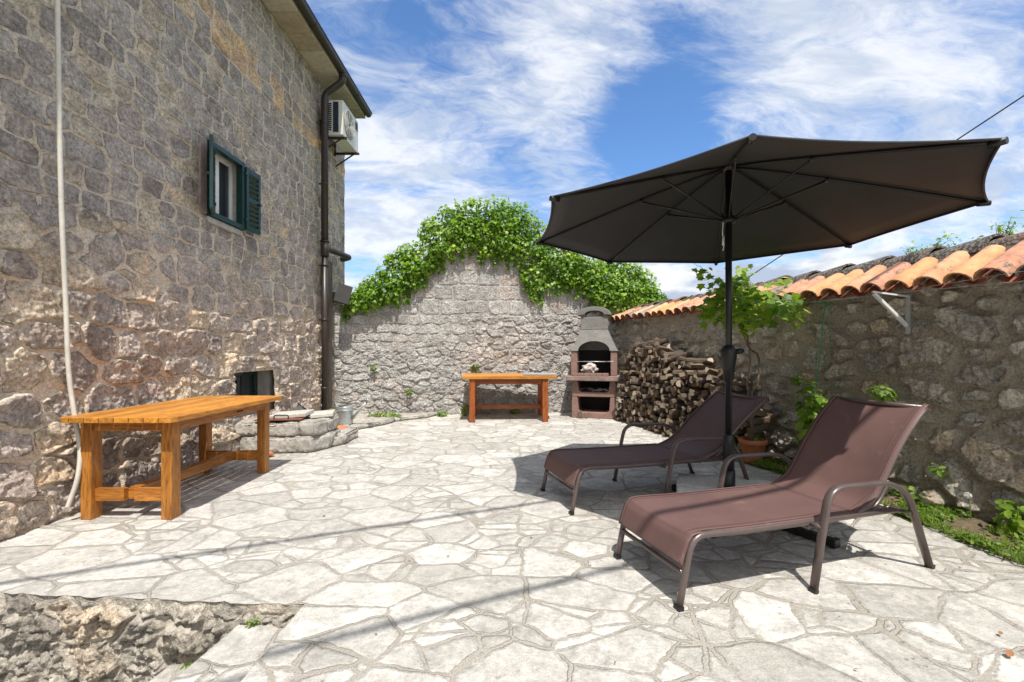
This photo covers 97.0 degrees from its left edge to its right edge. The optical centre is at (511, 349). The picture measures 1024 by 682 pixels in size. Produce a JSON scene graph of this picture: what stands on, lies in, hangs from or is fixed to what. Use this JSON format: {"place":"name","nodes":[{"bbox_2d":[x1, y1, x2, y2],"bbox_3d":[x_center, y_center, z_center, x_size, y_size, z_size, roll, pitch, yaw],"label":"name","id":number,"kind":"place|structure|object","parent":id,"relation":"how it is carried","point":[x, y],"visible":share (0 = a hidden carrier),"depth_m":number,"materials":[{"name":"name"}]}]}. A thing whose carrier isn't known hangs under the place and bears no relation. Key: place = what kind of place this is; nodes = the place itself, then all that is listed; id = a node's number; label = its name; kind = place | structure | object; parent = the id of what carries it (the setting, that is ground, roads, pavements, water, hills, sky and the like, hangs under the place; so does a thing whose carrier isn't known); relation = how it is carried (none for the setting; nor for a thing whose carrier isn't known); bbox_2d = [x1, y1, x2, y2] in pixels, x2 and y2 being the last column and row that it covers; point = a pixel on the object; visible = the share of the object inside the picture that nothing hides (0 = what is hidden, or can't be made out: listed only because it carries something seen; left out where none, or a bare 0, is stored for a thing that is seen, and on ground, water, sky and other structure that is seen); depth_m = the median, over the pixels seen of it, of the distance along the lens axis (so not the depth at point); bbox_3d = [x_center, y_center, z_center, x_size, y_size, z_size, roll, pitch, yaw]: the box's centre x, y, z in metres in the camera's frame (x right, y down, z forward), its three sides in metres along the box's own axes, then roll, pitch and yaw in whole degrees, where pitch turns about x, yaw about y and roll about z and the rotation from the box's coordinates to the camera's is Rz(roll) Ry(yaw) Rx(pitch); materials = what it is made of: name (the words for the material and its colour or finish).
{"place":"outdoors","nodes":[
{"label":"outdoors","id":0,"kind":"place"},
{"bbox_2d":[0,412,1023,681],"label":"terrace","id":1,"kind":"structure","parent":0,"point":[450,548],"depth_m":2.43,"materials":[{"name":"stone"}]},
{"bbox_2d":[61,395,281,519],"bbox_3d":[-2.730,0.834,3.860,0.813,0.742,1.520,0,0,0],"label":"wooden table","id":2,"kind":"object","parent":1,"relation":"on","point":[170,420],"visible":1,"depth_m":3.27,"materials":[{"name":"brown wood"}]},
{"bbox_2d":[233,414,339,452],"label":"stone platform","id":3,"kind":"structure","parent":1,"relation":"on","point":[307,435],"depth_m":5.30,"materials":[{"name":"stone"}]},
{"bbox_2d":[254,415,309,420],"bbox_3d":[-2.779,0.799,5.510,0.520,0.062,0.390,0,0,-8],"label":"hatch lid","id":4,"kind":"object","parent":3,"relation":"on","point":[282,419],"visible":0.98,"depth_m":5.37,"materials":[{"name":"metal"}]},
{"bbox_2d":[269,409,313,417],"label":"stone slab","id":5,"kind":"structure","parent":4,"relation":"on","point":[298,413],"depth_m":5.51,"materials":[{"name":"stone"}]},
{"bbox_2d":[292,400,306,410],"bbox_3d":[-2.950,0.899,6.280,0.190,0.411,0.190,0,0,-15],"label":"lantern","id":6,"kind":"object","parent":5,"relation":"on","point":[298,407],"visible":0.32,"depth_m":6.24,"materials":[{"name":"metal"}]},
{"bbox_2d":[310,409,334,418],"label":"stone slab","id":7,"kind":"structure","parent":3,"relation":"on","point":[322,413],"depth_m":5.66,"materials":[{"name":"stone"}]},
{"bbox_2d":[367,411,401,419],"bbox_3d":[-2.186,1.150,7.752,0.654,0.198,0.311,0,0,0],"label":"wall weed","id":8,"kind":"object","parent":1,"relation":"on","point":[387,414],"depth_m":7.69,"materials":[{"name":"green plant"}]},
{"bbox_2d":[332,412,437,445],"bbox_3d":[-2.306,1.133,7.000,1.922,0.150,2.773,0,0,0],"label":"stone ledge","id":9,"kind":"object","parent":1,"relation":"on","point":[350,431],"visible":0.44,"depth_m":7.18,"materials":[{"name":"stone"}]},
{"bbox_2d":[334,397,371,424],"bbox_3d":[-2.413,0.913,6.854,0.602,0.407,0.234,0,0,8],"label":"watering can","id":10,"kind":"object","parent":9,"relation":"on","point":[345,414],"visible":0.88,"depth_m":6.79,"materials":[{"name":"metal"}]},
{"bbox_2d":[436,411,447,416],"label":"wall weed","id":11,"kind":"object","parent":1,"relation":"on","point":[441,413],"depth_m":8.18,"materials":[{"name":"green plant"}]},
{"bbox_2d":[460,405,467,415],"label":"wall weed","id":12,"kind":"object","parent":1,"relation":"on","point":[465,409],"depth_m":8.28,"materials":[{"name":"green plant"}]},
{"bbox_2d":[462,373,556,422],"bbox_3d":[-0.062,0.818,7.980,1.575,0.774,0.934,0,0,-2],"label":"wooden table","id":13,"kind":"object","parent":1,"relation":"on","point":[541,381],"visible":0.99,"depth_m":7.58,"materials":[{"name":"brown wood"}]},
{"bbox_2d":[523,373,555,374],"bbox_3d":[0.475,0.414,7.780,0.589,0.030,0.300,0,0,-3],"label":"stone board","id":14,"kind":"object","parent":13,"relation":"on","point":[539,374],"visible":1,"depth_m":7.65,"materials":[{"name":"grey stone"}]},
{"bbox_2d":[566,306,619,418],"bbox_3d":[1.467,0.215,8.151,0.910,1.980,0.590,0,0,14],"label":"masonry barbecue","id":15,"kind":"object","parent":1,"relation":"on","point":[594,394],"visible":1,"depth_m":8.07,"materials":[{"name":"grey concrete"}]},
{"bbox_2d":[581,363,598,372],"bbox_3d":[1.382,0.335,8.086,0.283,0.220,0.215,0,0,-26],"label":"paper bag","id":16,"kind":"object","parent":15,"relation":"on","point":[589,368],"visible":0.88,"depth_m":8.03,"materials":[{"name":"paper"}]},
{"bbox_2d":[615,340,661,429],"bbox_3d":[2.133,0.536,7.353,0.579,1.418,1.062,0,0,-18],"label":"firewood","id":17,"kind":"object","parent":1,"relation":"on","point":[632,405],"visible":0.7,"depth_m":7.30,"materials":[{"name":"wood"}]},
{"bbox_2d":[649,337,670,345],"bbox_3d":[2.313,-0.114,7.096,0.098,0.100,0.345,15,-25,-39],"label":"log","id":18,"kind":"object","parent":17,"relation":"on","point":[665,340],"visible":0.69,"depth_m":7.01,"materials":[{"name":"wood"}]},
{"bbox_2d":[540,391,769,515],"bbox_3d":[1.233,0.802,3.873,1.882,0.816,0.779,0,0,-17],"label":"sun lounger","id":19,"kind":"object","parent":1,"relation":"on","point":[697,436],"visible":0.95,"depth_m":3.83,"materials":[{"name":"fabric"}]},
{"bbox_2d":[536,133,1008,548],"bbox_3d":[1.624,-0.111,3.425,2.828,2.628,2.828,0,0,0],"label":"parasol","id":20,"kind":"object","parent":1,"relation":"on","point":[752,196],"visible":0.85,"depth_m":3.40,"materials":[{"name":"fabric"}]},
{"bbox_2d":[677,486,706,491],"bbox_3d":[1.391,1.103,3.308,0.350,0.095,0.350,0,0,22],"label":"paving slab","id":21,"kind":"object","parent":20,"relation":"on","point":[683,489],"depth_m":3.43,"materials":[{"name":"stone"}]},
{"bbox_2d":[676,473,718,492],"bbox_3d":[1.524,1.103,3.664,0.350,0.095,0.350,0,0,23],"label":"paving slab","id":22,"kind":"object","parent":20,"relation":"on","point":[699,481],"depth_m":3.64,"materials":[{"name":"stone"}]},
{"bbox_2d":[735,478,771,486],"bbox_3d":[1.880,1.103,3.532,0.350,0.095,0.350,0,0,19],"label":"paving slab","id":23,"kind":"object","parent":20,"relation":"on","point":[741,482],"depth_m":3.61,"materials":[{"name":"stone"}]},
{"bbox_2d":[613,395,934,611],"bbox_3d":[1.518,0.759,2.624,1.762,0.901,0.741,0,0,-17],"label":"sun lounger","id":24,"kind":"object","parent":1,"relation":"on","point":[842,462],"visible":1,"depth_m":2.58,"materials":[{"name":"fabric"}]},
{"bbox_2d":[721,453,1023,563],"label":"planting bed","id":25,"kind":"object","parent":1,"relation":"on","point":[975,524],"visible":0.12,"depth_m":2.99,"materials":[{"name":"soil"}]},
{"bbox_2d":[738,436,767,462],"bbox_3d":[2.550,1.062,4.800,0.280,0.245,0.280,0,0,0],"label":"plant pot","id":26,"kind":"object","parent":25,"relation":"on","point":[747,446],"visible":0.73,"depth_m":4.71,"materials":[{"name":"ceramic"}]},
{"bbox_2d":[794,373,828,446],"bbox_3d":[2.863,0.693,4.315,0.321,0.954,0.376,0,0,0],"label":"leafy plant","id":27,"kind":"object","parent":25,"relation":"on","point":[811,413],"visible":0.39,"depth_m":4.28,"materials":[{"name":"green plant"}]},
{"bbox_2d":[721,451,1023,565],"bbox_3d":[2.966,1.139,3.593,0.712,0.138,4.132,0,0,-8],"label":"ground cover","id":28,"kind":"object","parent":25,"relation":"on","point":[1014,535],"visible":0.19,"depth_m":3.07,"materials":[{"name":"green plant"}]},
{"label":"log","id":29,"kind":"object","parent":28,"relation":"on","visible":0},
{"bbox_2d":[761,438,773,443],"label":"log","id":30,"kind":"object","parent":29,"relation":"on","point":[770,441],"visible":0.35,"depth_m":4.85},
{"bbox_2d":[747,431,766,440],"bbox_3d":[2.656,0.920,4.913,0.371,0.089,0.087,0,0,-40],"label":"log","id":31,"kind":"object","parent":30,"relation":"on","point":[750,436],"visible":0.54,"depth_m":4.81,"materials":[{"name":"wood"}]},
{"bbox_2d":[741,422,770,432],"bbox_3d":[2.665,0.847,4.966,0.381,0.068,0.108,14,12,-19],"label":"log","id":32,"kind":"object","parent":31,"relation":"on","point":[745,425],"visible":0.37,"depth_m":4.90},
{"bbox_2d":[746,415,777,424],"bbox_3d":[2.723,0.759,4.940,0.352,0.069,0.067,-8,26,-9],"label":"log","id":33,"kind":"object","parent":32,"relation":"on","point":[760,420],"visible":0.84,"depth_m":4.92,"materials":[{"name":"wood"}]},
{"bbox_2d":[753,408,772,416],"bbox_3d":[2.715,0.693,4.980,0.321,0.094,0.061,10,-26,-11],"label":"log","id":34,"kind":"object","parent":33,"relation":"on","point":[762,412],"visible":0.54,"depth_m":4.96,"materials":[{"name":"wood"}]},
{"bbox_2d":[893,486,922,502],"bbox_3d":[3.001,1.103,3.432,0.169,0.145,0.215,0,0,0],"label":"weed","id":35,"kind":"object","parent":25,"relation":"on","point":[911,488],"visible":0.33,"depth_m":3.40,"materials":[{"name":"green plant"}]},
{"bbox_2d":[964,492,971,518],"bbox_3d":[3.090,1.055,3.070,0.044,0.180,0.042,0,0,0],"label":"dandelion","id":36,"kind":"object","parent":25,"relation":"on","point":[968,496],"visible":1,"depth_m":3.07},
{"bbox_2d":[993,498,1023,534],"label":"leafy plant","id":37,"kind":"object","parent":25,"relation":"on","point":[1016,523],"visible":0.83,"depth_m":2.81,"materials":[{"name":"green plant"}]},
{"bbox_2d":[1005,649,1013,656],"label":"dead leaf","id":38,"kind":"object","parent":1,"relation":"on","point":[1009,653],"visible":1,"depth_m":1.77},
{"bbox_2d":[306,0,1023,298],"label":"sky","id":39,"kind":"structure","parent":0,"point":[531,102],"materials":[{"name":"blue"}]},
{"bbox_2d":[748,95,1023,277],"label":"overhead cable","id":40,"kind":"object","parent":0,"point":[956,139],"visible":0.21,"depth_m":10.02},
{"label":"log","id":41,"kind":"object","parent":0,"visible":0},
{"bbox_2d":[691,374,706,381],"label":"log","id":42,"kind":"object","parent":41,"relation":"on","point":[694,377],"visible":0.28,"depth_m":5.77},
{"bbox_2d":[697,369,717,376],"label":"log","id":43,"kind":"object","parent":42,"relation":"on","point":[701,373],"visible":0.49,"depth_m":5.74,"materials":[{"name":"wood"}]},
{"label":"log","id":44,"kind":"object","parent":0,"visible":0},
{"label":"log","id":45,"kind":"object","parent":44,"relation":"on","visible":0},
{"bbox_2d":[689,363,714,368],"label":"log","id":46,"kind":"object","parent":45,"relation":"on","point":[700,366],"visible":0.93,"depth_m":5.88,"materials":[{"name":"wood"}]},
{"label":"log","id":47,"kind":"object","parent":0,"visible":0},
{"bbox_2d":[684,369,702,377],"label":"log","id":48,"kind":"object","parent":47,"relation":"on","point":[688,373],"visible":0.35,"depth_m":5.97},
{"bbox_2d":[701,358,712,363],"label":"log","id":49,"kind":"object","parent":48,"relation":"on","point":[708,361],"visible":0.72,"depth_m":5.83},
{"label":"log","id":50,"kind":"object","parent":48,"relation":"on","visible":0},
{"bbox_2d":[691,358,715,362],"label":"log","id":51,"kind":"object","parent":50,"relation":"on","point":[697,360],"visible":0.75,"depth_m":5.99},
{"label":"log","id":52,"kind":"object","parent":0,"visible":0},
{"bbox_2d":[679,393,687,400],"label":"log","id":53,"kind":"object","parent":52,"relation":"on","point":[683,396],"visible":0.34,"depth_m":5.97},
{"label":"log","id":54,"kind":"object","parent":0,"visible":0},
{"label":"log","id":55,"kind":"object","parent":54,"relation":"on","visible":0},
{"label":"log","id":56,"kind":"object","parent":55,"relation":"on","visible":0},
{"bbox_2d":[686,400,698,406],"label":"log","id":57,"kind":"object","parent":56,"relation":"on","point":[689,403],"visible":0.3,"depth_m":5.91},
{"bbox_2d":[688,393,698,399],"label":"log","id":58,"kind":"object","parent":57,"relation":"on","point":[694,397],"visible":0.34,"depth_m":5.89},
{"bbox_2d":[689,388,706,395],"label":"log","id":59,"kind":"object","parent":58,"relation":"on","point":[692,392],"visible":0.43,"depth_m":5.83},
{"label":"log","id":60,"kind":"object","parent":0,"visible":0},
{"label":"log","id":61,"kind":"object","parent":60,"relation":"on","visible":0},
{"bbox_2d":[669,362,678,367],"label":"log","id":62,"kind":"object","parent":61,"relation":"on","point":[672,364],"visible":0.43,"depth_m":6.39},
{"bbox_2d":[665,356,688,361],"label":"log","id":63,"kind":"object","parent":62,"relation":"on","point":[668,359],"visible":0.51,"depth_m":6.45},
{"bbox_2d":[663,350,684,357],"bbox_3d":[2.348,0.063,6.542,0.332,0.093,0.098,-8,-6,-22],"label":"log","id":64,"kind":"object","parent":63,"relation":"on","point":[668,354],"visible":0.62,"depth_m":6.50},
{"bbox_2d":[671,352,691,358],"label":"log","id":65,"kind":"object","parent":63,"relation":"on","point":[686,354],"visible":0.81,"depth_m":6.44,"materials":[{"name":"wood"}]},
{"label":"log","id":66,"kind":"object","parent":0,"visible":0},
{"label":"log","id":67,"kind":"object","parent":66,"relation":"on","visible":0},
{"bbox_2d":[680,410,689,414],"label":"log","id":68,"kind":"object","parent":67,"relation":"on","point":[682,412],"visible":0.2,"depth_m":6.11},
{"bbox_2d":[675,403,686,409],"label":"log","id":69,"kind":"object","parent":68,"relation":"on","point":[679,405],"visible":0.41,"depth_m":6.17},
{"bbox_2d":[669,398,684,404],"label":"log","id":70,"kind":"object","parent":69,"relation":"on","point":[674,401],"visible":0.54,"depth_m":6.19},
{"bbox_2d":[672,392,687,396],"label":"log","id":71,"kind":"object","parent":70,"relation":"on","point":[676,394],"visible":0.24,"depth_m":6.21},
{"bbox_2d":[672,386,687,392],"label":"log","id":72,"kind":"object","parent":71,"relation":"on","point":[675,389],"visible":0.41,"depth_m":6.18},
{"bbox_2d":[676,380,688,386],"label":"log","id":73,"kind":"object","parent":72,"relation":"on","point":[680,383],"visible":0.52,"depth_m":6.12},
{"bbox_2d":[673,377,680,382],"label":"log","id":74,"kind":"object","parent":73,"relation":"on","point":[675,379],"visible":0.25,"depth_m":6.21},
{"bbox_2d":[672,369,693,375],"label":"log","id":75,"kind":"object","parent":74,"relation":"on","point":[675,372],"visible":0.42,"depth_m":6.19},
{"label":"log","id":76,"kind":"object","parent":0,"visible":0},
{"label":"log","id":77,"kind":"object","parent":76,"relation":"on","visible":0},
{"bbox_2d":[665,418,681,426],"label":"log","id":78,"kind":"object","parent":77,"relation":"on","point":[671,422],"visible":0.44,"depth_m":6.18,"materials":[{"name":"wood"}]},
{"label":"log","id":79,"kind":"object","parent":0,"visible":0},
{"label":"log","id":80,"kind":"object","parent":79,"relation":"on","visible":0},
{"bbox_2d":[669,414,680,418],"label":"log","id":81,"kind":"object","parent":80,"relation":"on","point":[675,417],"visible":0.24,"depth_m":6.24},
{"bbox_2d":[669,408,681,415],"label":"log","id":82,"kind":"object","parent":81,"relation":"on","point":[676,411],"visible":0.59,"depth_m":6.17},
{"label":"log","id":83,"kind":"object","parent":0,"visible":0},
{"bbox_2d":[655,345,675,351],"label":"log","id":84,"kind":"object","parent":83,"relation":"on","point":[660,348],"visible":0.75,"depth_m":6.72,"materials":[{"name":"wood"}]},
{"label":"log","id":85,"kind":"object","parent":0,"visible":0},
{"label":"log","id":86,"kind":"object","parent":85,"relation":"on","visible":0},
{"bbox_2d":[649,355,663,361],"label":"log","id":87,"kind":"object","parent":86,"relation":"on","point":[651,358],"visible":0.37,"depth_m":6.84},
{"label":"ground","id":88,"kind":"structure","parent":0,"visible":0},
{"bbox_2d":[0,593,302,681],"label":"retaining wall","id":89,"kind":"structure","parent":88,"relation":"on","point":[65,638],"depth_m":2.20,"materials":[{"name":"stone"}]},
{"bbox_2d":[0,0,371,598],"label":"stone house","id":90,"kind":"structure","parent":88,"relation":"on","point":[204,196],"depth_m":4.21,"materials":[{"name":"grey stone"}]},
{"bbox_2d":[54,0,81,507],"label":"corrugated conduit","id":91,"kind":"object","parent":90,"relation":"attached to","point":[61,205],"visible":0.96,"depth_m":3.17,"materials":[{"name":"beige plastic"}]},
{"bbox_2d":[206,140,245,230],"bbox_3d":[-3.340,-1.865,5.215,0.180,0.820,0.630,0,0,0],"label":"window","id":92,"kind":"structure","parent":90,"relation":"in","point":[223,169],"depth_m":5.38,"materials":[{"name":"green paint"}]},
{"bbox_2d":[234,371,257,395],"bbox_3d":[-3.510,0.538,5.765,0.060,0.535,0.870,0,0,0],"label":"window","id":93,"kind":"structure","parent":90,"relation":"in","point":[246,382],"depth_m":6.00,"materials":[{"name":"green paint"}]},
{"bbox_2d":[320,100,358,166],"bbox_3d":[-3.074,-3.836,8.099,0.468,0.858,0.782,0,0,0],"label":"air conditioner","id":94,"kind":"object","parent":90,"relation":"attached to","point":[343,128],"visible":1,"depth_m":7.80,"materials":[{"name":"white metal"}]},
{"bbox_2d":[332,283,352,305],"bbox_3d":[-3.020,-0.978,8.057,0.344,0.410,0.500,0,0,-31],"label":"floodlight","id":95,"kind":"object","parent":90,"relation":"attached to","point":[342,295],"visible":0.89,"depth_m":7.93,"materials":[{"name":"grey paint"}]},
{"bbox_2d":[149,623,284,681],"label":"stone steps","id":96,"kind":"structure","parent":88,"relation":"on","point":[236,653],"depth_m":1.94,"materials":[{"name":"stone"}]},
{"bbox_2d":[244,618,260,626],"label":"step weed","id":97,"kind":"object","parent":96,"relation":"on","point":[251,621],"visible":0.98,"depth_m":2.13,"materials":[{"name":"green plant"}]},
{"bbox_2d":[332,220,673,413],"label":"boundary wall","id":98,"kind":"structure","parent":88,"relation":"on","point":[428,346],"depth_m":8.50,"materials":[{"name":"stone"}]},
{"bbox_2d":[339,194,667,323],"bbox_3d":[-0.011,-1.704,8.655,6.277,2.463,0.739,0,0,-7],"label":"ivy","id":99,"kind":"object","parent":98,"relation":"attached to","point":[372,293],"visible":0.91,"depth_m":8.48,"materials":[{"name":"green plant"}]},
{"bbox_2d":[609,232,1023,526],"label":"stone wall","id":100,"kind":"structure","parent":88,"relation":"on","point":[954,359],"depth_m":3.57,"materials":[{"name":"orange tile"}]},
{"bbox_2d":[684,264,809,433],"bbox_3d":[2.417,0.042,4.691,1.196,1.878,0.998,0,0,14],"label":"grape vine","id":101,"kind":"object","parent":100,"relation":"attached to","point":[745,302],"visible":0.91,"depth_m":4.66,"materials":[{"name":"green plant"}]},
{"bbox_2d":[791,376,802,386],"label":"wall fern","id":102,"kind":"object","parent":100,"relation":"attached to","point":[796,381],"depth_m":4.52,"materials":[{"name":"green plant"}]},
{"bbox_2d":[813,300,830,396],"bbox_3d":[2.987,0.000,4.356,0.074,0.972,0.161,0,0,-26],"label":"green rope","id":103,"kind":"object","parent":100,"relation":"hanging from","point":[821,340],"visible":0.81,"depth_m":4.38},
{"bbox_2d":[865,385,898,401],"bbox_3d":[3.034,0.365,3.717,0.167,0.148,0.298,0,0,0],"label":"wall fern","id":104,"kind":"object","parent":100,"relation":"attached to","point":[875,391],"depth_m":3.66,"materials":[{"name":"green plant"}]},
{"bbox_2d":[872,291,910,333],"bbox_3d":[3.018,-0.298,3.610,0.352,0.336,0.036,0,0,-11],"label":"wall bracket","id":105,"kind":"object","parent":100,"relation":"attached to","point":[906,323],"depth_m":3.62,"materials":[{"name":"metal"}]},
{"bbox_2d":[804,271,1023,302],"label":"clothes wire","id":106,"kind":"object","parent":100,"relation":"attached to","point":[936,285],"visible":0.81,"depth_m":3.29,"materials":[{"name":"metal"}]},
{"bbox_2d":[927,463,949,479],"bbox_3d":[3.093,0.889,3.299,0.118,0.125,0.136,0,0,-32],"label":"wall fern","id":107,"kind":"object","parent":100,"relation":"attached to","point":[941,473],"depth_m":3.27,"materials":[{"name":"green plant"}]},
{"bbox_2d":[901,230,961,253],"bbox_3d":[5.623,0.557,6.130,0.470,4.298,0.650,0,0,-31],"label":"young tree","id":108,"kind":"object","parent":88,"relation":"on","point":[933,245],"visible":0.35,"depth_m":6.04,"materials":[{"name":"green plant"}]},
{"bbox_2d":[968,210,1023,238],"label":"young tree","id":109,"kind":"object","parent":88,"relation":"on","point":[999,229],"visible":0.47,"depth_m":5.55,"materials":[{"name":"green plant"}]},
{"label":"log","id":110,"kind":"object","parent":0,"visible":0},
{"bbox_2d":[732,389,749,394],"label":"log","id":111,"kind":"object","parent":110,"relation":"on","point":[743,392],"visible":0.28,"depth_m":5.33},
{"bbox_2d":[715,387,744,391],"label":"log","id":112,"kind":"object","parent":111,"relation":"on","point":[722,389],"visible":0.25,"depth_m":5.35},
{"bbox_2d":[732,384,742,390],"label":"log","id":113,"kind":"object","parent":112,"relation":"on","point":[736,388],"visible":0.73,"depth_m":5.14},
{"bbox_2d":[716,380,748,387],"bbox_3d":[2.616,0.405,5.378,0.089,0.087,0.365,6,-4,-37],"label":"log","id":114,"kind":"object","parent":113,"relation":"on","point":[741,384],"visible":0.61,"depth_m":5.31,"materials":[{"name":"wood"}]},
{"bbox_2d":[735,373,746,380],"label":"log","id":115,"kind":"object","parent":112,"relation":"on","point":[741,376],"visible":0.48,"depth_m":5.34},
{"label":"log","id":116,"kind":"object","parent":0,"visible":0},
{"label":"log","id":117,"kind":"object","parent":116,"relation":"on","visible":0},
{"bbox_2d":[718,368,734,379],"bbox_3d":[2.629,0.338,5.509,0.315,0.118,0.076,29,-29,-23],"label":"log","id":118,"kind":"object","parent":117,"relation":"on","point":[720,373],"visible":0.21,"depth_m":5.46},
{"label":"log","id":119,"kind":"object","parent":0,"visible":0},
{"bbox_2d":[706,374,717,379],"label":"log","id":120,"kind":"object","parent":119,"relation":"on","point":[711,377],"visible":0.34,"depth_m":5.56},
{"bbox_2d":[705,367,717,376],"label":"log","id":121,"kind":"object","parent":120,"relation":"on","point":[711,371],"visible":0.68,"depth_m":5.62,"materials":[{"name":"wood"}]},
{"label":"log","id":122,"kind":"object","parent":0,"visible":0},
{"bbox_2d":[696,378,714,383],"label":"log","id":123,"kind":"object","parent":122,"relation":"on","point":[702,380],"visible":0.41,"depth_m":5.67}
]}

